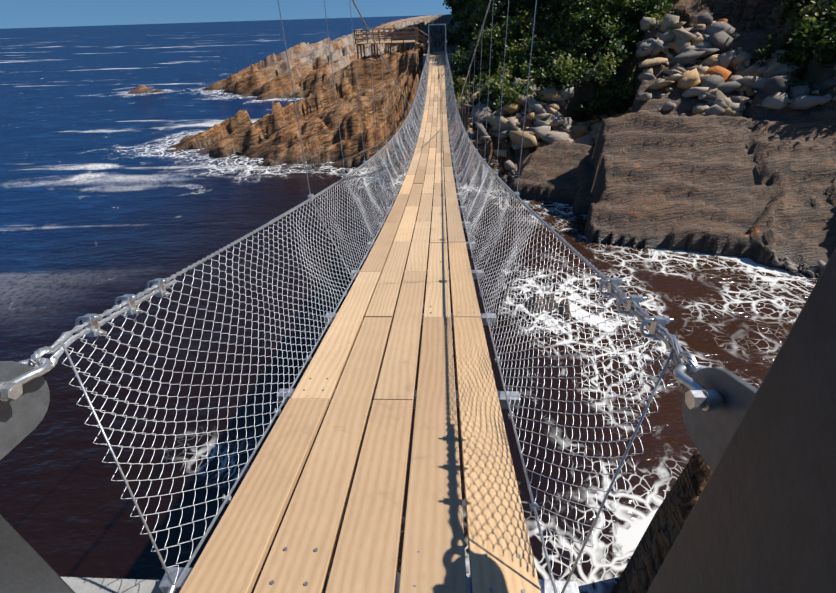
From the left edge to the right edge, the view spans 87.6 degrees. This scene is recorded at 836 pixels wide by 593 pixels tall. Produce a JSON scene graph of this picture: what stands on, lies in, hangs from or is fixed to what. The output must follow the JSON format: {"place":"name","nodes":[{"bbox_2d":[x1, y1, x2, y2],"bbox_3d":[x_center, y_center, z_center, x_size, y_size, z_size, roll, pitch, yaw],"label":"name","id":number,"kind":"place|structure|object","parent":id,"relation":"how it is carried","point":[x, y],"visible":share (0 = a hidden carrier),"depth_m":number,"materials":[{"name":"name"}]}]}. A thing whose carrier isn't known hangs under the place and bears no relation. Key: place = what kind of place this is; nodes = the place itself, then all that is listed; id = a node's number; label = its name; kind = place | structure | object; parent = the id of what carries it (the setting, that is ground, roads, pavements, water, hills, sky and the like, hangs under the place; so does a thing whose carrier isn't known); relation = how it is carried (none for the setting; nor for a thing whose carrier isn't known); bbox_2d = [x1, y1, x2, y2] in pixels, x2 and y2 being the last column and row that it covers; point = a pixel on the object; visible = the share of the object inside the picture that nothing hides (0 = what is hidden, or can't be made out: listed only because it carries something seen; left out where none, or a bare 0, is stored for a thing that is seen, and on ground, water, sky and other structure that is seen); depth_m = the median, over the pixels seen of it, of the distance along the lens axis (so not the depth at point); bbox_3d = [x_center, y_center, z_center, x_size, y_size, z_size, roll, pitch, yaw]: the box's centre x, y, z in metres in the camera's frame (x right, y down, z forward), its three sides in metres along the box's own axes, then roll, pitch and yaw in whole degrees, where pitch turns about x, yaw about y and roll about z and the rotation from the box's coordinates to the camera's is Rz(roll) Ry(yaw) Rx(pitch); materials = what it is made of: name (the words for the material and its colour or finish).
{"place":"outdoors","nodes":[
{"label":"outdoors","id":0,"kind":"place"},
{"bbox_2d":[0,0,451,28],"label":"sky","id":1,"kind":"structure","parent":0,"point":[13,13],"materials":[{"name":"blue"}]},
{"bbox_2d":[0,15,817,592],"bbox_3d":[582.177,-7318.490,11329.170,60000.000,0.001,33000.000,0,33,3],"label":"sea water","id":2,"kind":"structure","parent":0,"point":[106,199],"depth_m":15.51,"materials":[{"name":"blue liquid"}]},
{"bbox_2d":[128,0,835,592],"bbox_3d":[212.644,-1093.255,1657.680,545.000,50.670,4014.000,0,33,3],"label":"rocky cliffs","id":3,"kind":"structure","parent":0,"point":[758,184],"depth_m":21.34,"materials":[{"name":"brown stone"}]},
{"bbox_2d":[61,53,451,592],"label":"concrete abutments","id":4,"kind":"object","parent":3,"relation":"on","point":[91,585],"visible":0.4,"depth_m":1.67,"materials":[{"name":"grey concrete"}]},
{"bbox_2d":[0,248,835,592],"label":"pylon","id":5,"kind":"object","parent":4,"relation":"on","point":[760,518],"visible":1,"depth_m":0.70,"materials":[{"name":"paint"}]},
{"bbox_2d":[0,361,757,471],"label":"cable anchor plates","id":6,"kind":"object","parent":5,"relation":"attached to","point":[710,433],"visible":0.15,"depth_m":1.22,"materials":[{"name":"grey metal"}]},
{"bbox_2d":[428,24,445,56],"bbox_3d":[1.625,-21.619,36.861,1.490,2.445,0.090,0,33,3],"label":"portal frame","id":7,"kind":"object","parent":4,"relation":"on","point":[428,36],"visible":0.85,"depth_m":36.62,"materials":[{"name":"metal"}]},
{"bbox_2d":[159,61,578,592],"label":"deck crossbeams","id":8,"kind":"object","parent":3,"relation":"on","point":[546,586],"depth_m":2.70,"materials":[{"name":"grey metal"}]},
{"bbox_2d":[179,57,540,592],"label":"deck planks","id":9,"kind":"object","parent":8,"relation":"on","point":[232,557],"visible":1,"depth_m":2.17,"materials":[{"name":"beige wood"}]},
{"bbox_2d":[0,0,723,592],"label":"suspension cables","id":10,"kind":"object","parent":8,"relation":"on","point":[698,396],"visible":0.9,"depth_m":1.75,"materials":[{"name":"metal"}]},
{"bbox_2d":[62,49,428,583],"bbox_3d":[-0.095,-9.522,19.651,0.342,3.522,41.901,0,33,3],"label":"chain link","id":11,"kind":"object","parent":10,"relation":"hanging from","point":[363,216],"visible":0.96,"depth_m":2.47,"materials":[{"name":"silver metal"}]},
{"bbox_2d":[445,50,673,592],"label":"chain link","id":12,"kind":"object","parent":10,"relation":"hanging from","point":[471,149],"visible":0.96,"depth_m":2.34,"materials":[{"name":"silver metal"}]},
{"bbox_2d":[62,342,674,592],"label":"net edge rods","id":13,"kind":"object","parent":8,"relation":"on","point":[160,556],"visible":0.88,"depth_m":1.46,"materials":[{"name":"metal"}]},
{"bbox_2d":[270,93,524,592],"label":"deck screws","id":14,"kind":"object","parent":8,"relation":"on","point":[316,550],"visible":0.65,"depth_m":1.62,"materials":[{"name":"grey metal"}]},
{"bbox_2d":[354,27,446,58],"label":"wooden viewing platform","id":15,"kind":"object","parent":3,"relation":"on","point":[416,43],"visible":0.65,"depth_m":41.04,"materials":[{"name":"brown wood"}]},
{"bbox_2d":[442,0,835,120],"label":"bushes","id":16,"kind":"object","parent":3,"relation":"on","point":[573,31],"visible":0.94,"depth_m":27.48,"materials":[{"name":"green plant"}]},
{"bbox_2d":[459,11,835,184],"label":"talus boulders","id":17,"kind":"object","parent":3,"relation":"on","point":[708,76],"visible":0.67,"depth_m":24.40,"materials":[{"name":"grey stone"}]},
{"bbox_2d":[484,157,825,280],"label":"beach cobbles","id":18,"kind":"object","parent":3,"relation":"on","point":[802,268],"visible":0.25,"depth_m":16.72,"materials":[{"name":"grey stone"}]}
]}

